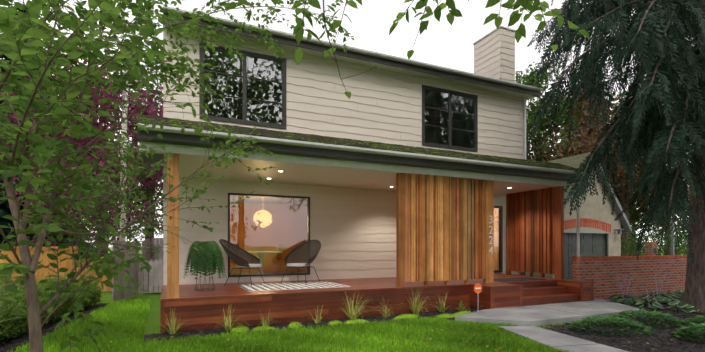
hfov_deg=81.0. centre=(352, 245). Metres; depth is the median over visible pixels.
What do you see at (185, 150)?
fascia board
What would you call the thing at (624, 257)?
brick garden wall cap
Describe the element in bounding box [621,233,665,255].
wall shrubs
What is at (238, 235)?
picture window glass
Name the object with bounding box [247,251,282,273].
tulip table
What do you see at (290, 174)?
porch ceiling
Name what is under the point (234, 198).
interior slabs
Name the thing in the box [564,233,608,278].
garage door
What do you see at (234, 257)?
scoop chair
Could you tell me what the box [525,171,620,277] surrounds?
garage stucco walls
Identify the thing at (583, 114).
tree
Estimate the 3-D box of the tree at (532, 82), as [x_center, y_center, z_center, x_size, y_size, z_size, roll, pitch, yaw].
[10.979,-4.683,24.461,5.574,12.329,6.210,0,0,-24]
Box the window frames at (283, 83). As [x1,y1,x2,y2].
[199,42,477,151]
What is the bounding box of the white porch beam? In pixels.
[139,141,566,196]
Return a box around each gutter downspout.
[137,123,593,256]
[163,5,542,158]
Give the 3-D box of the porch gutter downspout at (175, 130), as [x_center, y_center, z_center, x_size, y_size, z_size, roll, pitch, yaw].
[1.401,-0.264,8.827,10.640,3.285,0.435,0,0,-24]
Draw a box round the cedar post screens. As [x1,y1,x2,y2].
[167,153,563,298]
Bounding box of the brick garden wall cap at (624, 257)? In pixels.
[572,255,686,259]
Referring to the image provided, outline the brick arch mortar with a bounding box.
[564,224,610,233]
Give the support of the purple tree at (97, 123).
on the lawn at (152, 323)
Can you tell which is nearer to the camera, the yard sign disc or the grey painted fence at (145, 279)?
the yard sign disc
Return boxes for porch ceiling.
[179,155,552,195]
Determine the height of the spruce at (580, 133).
17.000 m
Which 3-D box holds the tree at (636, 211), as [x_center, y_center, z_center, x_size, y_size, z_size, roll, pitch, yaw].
[17.402,-2.183,23.373,7.552,7.335,5.943,0,0,-24]
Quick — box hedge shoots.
[0,273,87,303]
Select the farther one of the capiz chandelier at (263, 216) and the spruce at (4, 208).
the spruce at (4, 208)
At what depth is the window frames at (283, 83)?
10.42 m
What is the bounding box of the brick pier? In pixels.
[645,242,656,255]
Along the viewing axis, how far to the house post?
17.92 m
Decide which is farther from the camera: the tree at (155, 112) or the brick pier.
the tree at (155, 112)
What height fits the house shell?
8.860 m
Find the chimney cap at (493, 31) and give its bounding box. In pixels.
[473,25,515,44]
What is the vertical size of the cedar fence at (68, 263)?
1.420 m
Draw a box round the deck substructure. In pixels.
[166,286,572,332]
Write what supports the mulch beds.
on the lawn at (152, 323)
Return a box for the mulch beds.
[0,294,704,351]
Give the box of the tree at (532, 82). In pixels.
[515,58,592,161]
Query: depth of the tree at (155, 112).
23.51 m
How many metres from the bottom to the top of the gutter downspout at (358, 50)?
2.312 m
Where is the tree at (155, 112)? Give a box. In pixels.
[120,68,162,232]
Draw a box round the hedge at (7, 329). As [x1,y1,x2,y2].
[0,268,102,340]
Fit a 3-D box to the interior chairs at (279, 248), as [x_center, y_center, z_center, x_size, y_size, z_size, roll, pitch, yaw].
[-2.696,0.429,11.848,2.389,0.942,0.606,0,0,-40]
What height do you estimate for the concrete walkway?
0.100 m
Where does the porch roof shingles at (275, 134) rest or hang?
attached to the house siding
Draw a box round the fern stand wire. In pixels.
[195,265,214,290]
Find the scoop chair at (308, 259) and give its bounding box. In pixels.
[281,240,320,281]
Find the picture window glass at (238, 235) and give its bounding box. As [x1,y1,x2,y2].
[230,195,499,274]
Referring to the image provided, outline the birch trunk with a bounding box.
[119,66,127,240]
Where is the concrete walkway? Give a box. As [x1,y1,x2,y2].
[455,298,640,351]
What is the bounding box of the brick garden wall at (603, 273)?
[572,258,686,299]
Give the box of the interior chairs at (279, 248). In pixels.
[230,244,295,274]
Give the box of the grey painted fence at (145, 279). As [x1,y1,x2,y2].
[111,238,163,301]
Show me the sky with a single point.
(443, 44)
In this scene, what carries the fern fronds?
on the fern stand wire
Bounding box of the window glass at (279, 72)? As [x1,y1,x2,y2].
[204,49,473,147]
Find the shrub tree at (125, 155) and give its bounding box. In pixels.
[17,134,162,268]
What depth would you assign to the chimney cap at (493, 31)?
14.22 m
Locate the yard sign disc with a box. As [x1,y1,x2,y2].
[474,283,481,293]
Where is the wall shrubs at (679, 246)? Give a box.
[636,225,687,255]
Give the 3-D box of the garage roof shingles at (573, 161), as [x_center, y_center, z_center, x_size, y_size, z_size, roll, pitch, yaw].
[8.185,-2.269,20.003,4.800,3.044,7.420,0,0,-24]
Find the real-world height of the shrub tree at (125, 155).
5.454 m
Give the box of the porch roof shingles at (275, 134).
[132,115,580,170]
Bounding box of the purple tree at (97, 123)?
[0,47,162,252]
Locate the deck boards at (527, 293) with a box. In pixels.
[160,273,593,332]
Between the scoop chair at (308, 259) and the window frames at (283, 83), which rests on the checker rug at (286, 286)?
the scoop chair at (308, 259)
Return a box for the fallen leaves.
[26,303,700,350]
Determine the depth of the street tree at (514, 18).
2.20 m
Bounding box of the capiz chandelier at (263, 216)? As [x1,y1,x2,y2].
[253,210,272,227]
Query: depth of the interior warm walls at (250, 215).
14.14 m
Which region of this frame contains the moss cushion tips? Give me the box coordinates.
[232,311,470,332]
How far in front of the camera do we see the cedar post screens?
9.57 m
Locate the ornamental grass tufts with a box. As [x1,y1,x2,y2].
[155,284,466,334]
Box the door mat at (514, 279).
[494,277,546,281]
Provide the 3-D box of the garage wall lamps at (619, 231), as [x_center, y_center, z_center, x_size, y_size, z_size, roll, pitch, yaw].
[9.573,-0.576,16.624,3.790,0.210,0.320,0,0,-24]
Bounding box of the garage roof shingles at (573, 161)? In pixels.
[548,152,622,227]
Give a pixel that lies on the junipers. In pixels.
(614, 319)
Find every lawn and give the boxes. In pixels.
[13,247,686,351]
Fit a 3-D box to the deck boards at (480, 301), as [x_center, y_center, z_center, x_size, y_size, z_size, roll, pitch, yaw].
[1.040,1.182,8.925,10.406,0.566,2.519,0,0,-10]
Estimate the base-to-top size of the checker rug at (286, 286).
0.008 m
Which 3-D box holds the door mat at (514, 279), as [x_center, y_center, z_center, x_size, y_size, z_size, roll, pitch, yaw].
[4.283,0.893,10.826,1.500,0.012,0.660,0,0,-24]
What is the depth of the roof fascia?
11.00 m
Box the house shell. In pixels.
[164,39,524,274]
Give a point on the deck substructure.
(323, 303)
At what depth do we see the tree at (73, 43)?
2.63 m
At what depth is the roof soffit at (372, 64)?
11.35 m
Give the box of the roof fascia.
[163,12,539,98]
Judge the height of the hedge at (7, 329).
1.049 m
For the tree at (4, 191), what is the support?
on the lawn at (152, 323)
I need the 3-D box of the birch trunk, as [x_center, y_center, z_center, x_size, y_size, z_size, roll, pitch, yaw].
[-8.888,-2.772,16.008,0.213,8.503,0.315,0,0,43]
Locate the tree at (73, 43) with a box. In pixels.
[0,0,353,351]
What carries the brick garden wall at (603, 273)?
on the lawn at (152, 323)
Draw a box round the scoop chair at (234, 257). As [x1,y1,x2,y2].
[219,239,264,285]
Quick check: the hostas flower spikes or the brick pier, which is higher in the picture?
the brick pier
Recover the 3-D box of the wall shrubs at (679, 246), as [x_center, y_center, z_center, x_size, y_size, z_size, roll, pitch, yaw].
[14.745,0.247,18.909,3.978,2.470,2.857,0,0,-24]
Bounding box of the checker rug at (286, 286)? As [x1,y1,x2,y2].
[236,281,350,290]
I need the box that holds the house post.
[671,221,674,254]
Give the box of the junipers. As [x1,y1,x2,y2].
[565,308,704,342]
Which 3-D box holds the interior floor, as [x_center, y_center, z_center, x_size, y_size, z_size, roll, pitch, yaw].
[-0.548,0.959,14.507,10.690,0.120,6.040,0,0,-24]
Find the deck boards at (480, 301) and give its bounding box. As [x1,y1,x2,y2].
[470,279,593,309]
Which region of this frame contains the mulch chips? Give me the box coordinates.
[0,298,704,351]
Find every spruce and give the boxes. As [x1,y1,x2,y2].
[0,3,94,254]
[527,0,704,312]
[567,49,644,255]
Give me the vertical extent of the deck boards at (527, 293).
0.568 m
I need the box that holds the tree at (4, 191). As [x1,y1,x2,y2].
[0,67,23,211]
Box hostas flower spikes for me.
[616,274,685,304]
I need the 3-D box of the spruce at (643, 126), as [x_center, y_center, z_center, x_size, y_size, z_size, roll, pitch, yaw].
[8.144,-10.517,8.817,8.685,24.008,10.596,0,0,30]
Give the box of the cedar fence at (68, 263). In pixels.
[0,246,112,291]
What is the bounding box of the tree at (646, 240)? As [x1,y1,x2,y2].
[567,92,681,245]
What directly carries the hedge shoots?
on the hedge at (7, 329)
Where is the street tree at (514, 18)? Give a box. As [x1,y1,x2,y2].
[222,0,589,98]
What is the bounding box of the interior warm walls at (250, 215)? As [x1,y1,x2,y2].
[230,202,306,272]
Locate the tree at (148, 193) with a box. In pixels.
[108,43,162,239]
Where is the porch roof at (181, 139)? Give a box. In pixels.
[136,126,580,183]
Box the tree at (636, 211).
[629,154,688,254]
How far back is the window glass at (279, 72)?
10.29 m
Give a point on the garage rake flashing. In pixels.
(624, 221)
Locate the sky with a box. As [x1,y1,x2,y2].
[0,0,693,246]
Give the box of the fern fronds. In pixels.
[184,241,225,278]
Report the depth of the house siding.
11.15 m
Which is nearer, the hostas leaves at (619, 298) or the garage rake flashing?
the hostas leaves at (619, 298)
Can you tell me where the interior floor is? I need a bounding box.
[230,271,306,274]
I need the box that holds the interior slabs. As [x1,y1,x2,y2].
[204,49,472,204]
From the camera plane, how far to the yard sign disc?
8.94 m
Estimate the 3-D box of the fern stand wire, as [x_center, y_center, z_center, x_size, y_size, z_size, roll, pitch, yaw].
[-2.972,0.525,8.298,0.388,0.749,0.388,0,0,-24]
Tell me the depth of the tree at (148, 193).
21.40 m
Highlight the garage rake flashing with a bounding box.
[564,160,631,232]
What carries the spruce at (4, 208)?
on the lawn at (152, 323)
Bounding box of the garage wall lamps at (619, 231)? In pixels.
[614,229,623,233]
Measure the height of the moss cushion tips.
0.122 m
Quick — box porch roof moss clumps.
[147,118,578,170]
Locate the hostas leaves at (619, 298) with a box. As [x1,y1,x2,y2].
[607,289,697,312]
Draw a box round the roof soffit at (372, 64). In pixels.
[164,20,536,99]
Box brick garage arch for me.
[564,218,610,232]
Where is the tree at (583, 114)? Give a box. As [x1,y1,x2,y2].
[526,86,619,161]
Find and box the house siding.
[163,26,523,284]
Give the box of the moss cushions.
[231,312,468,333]

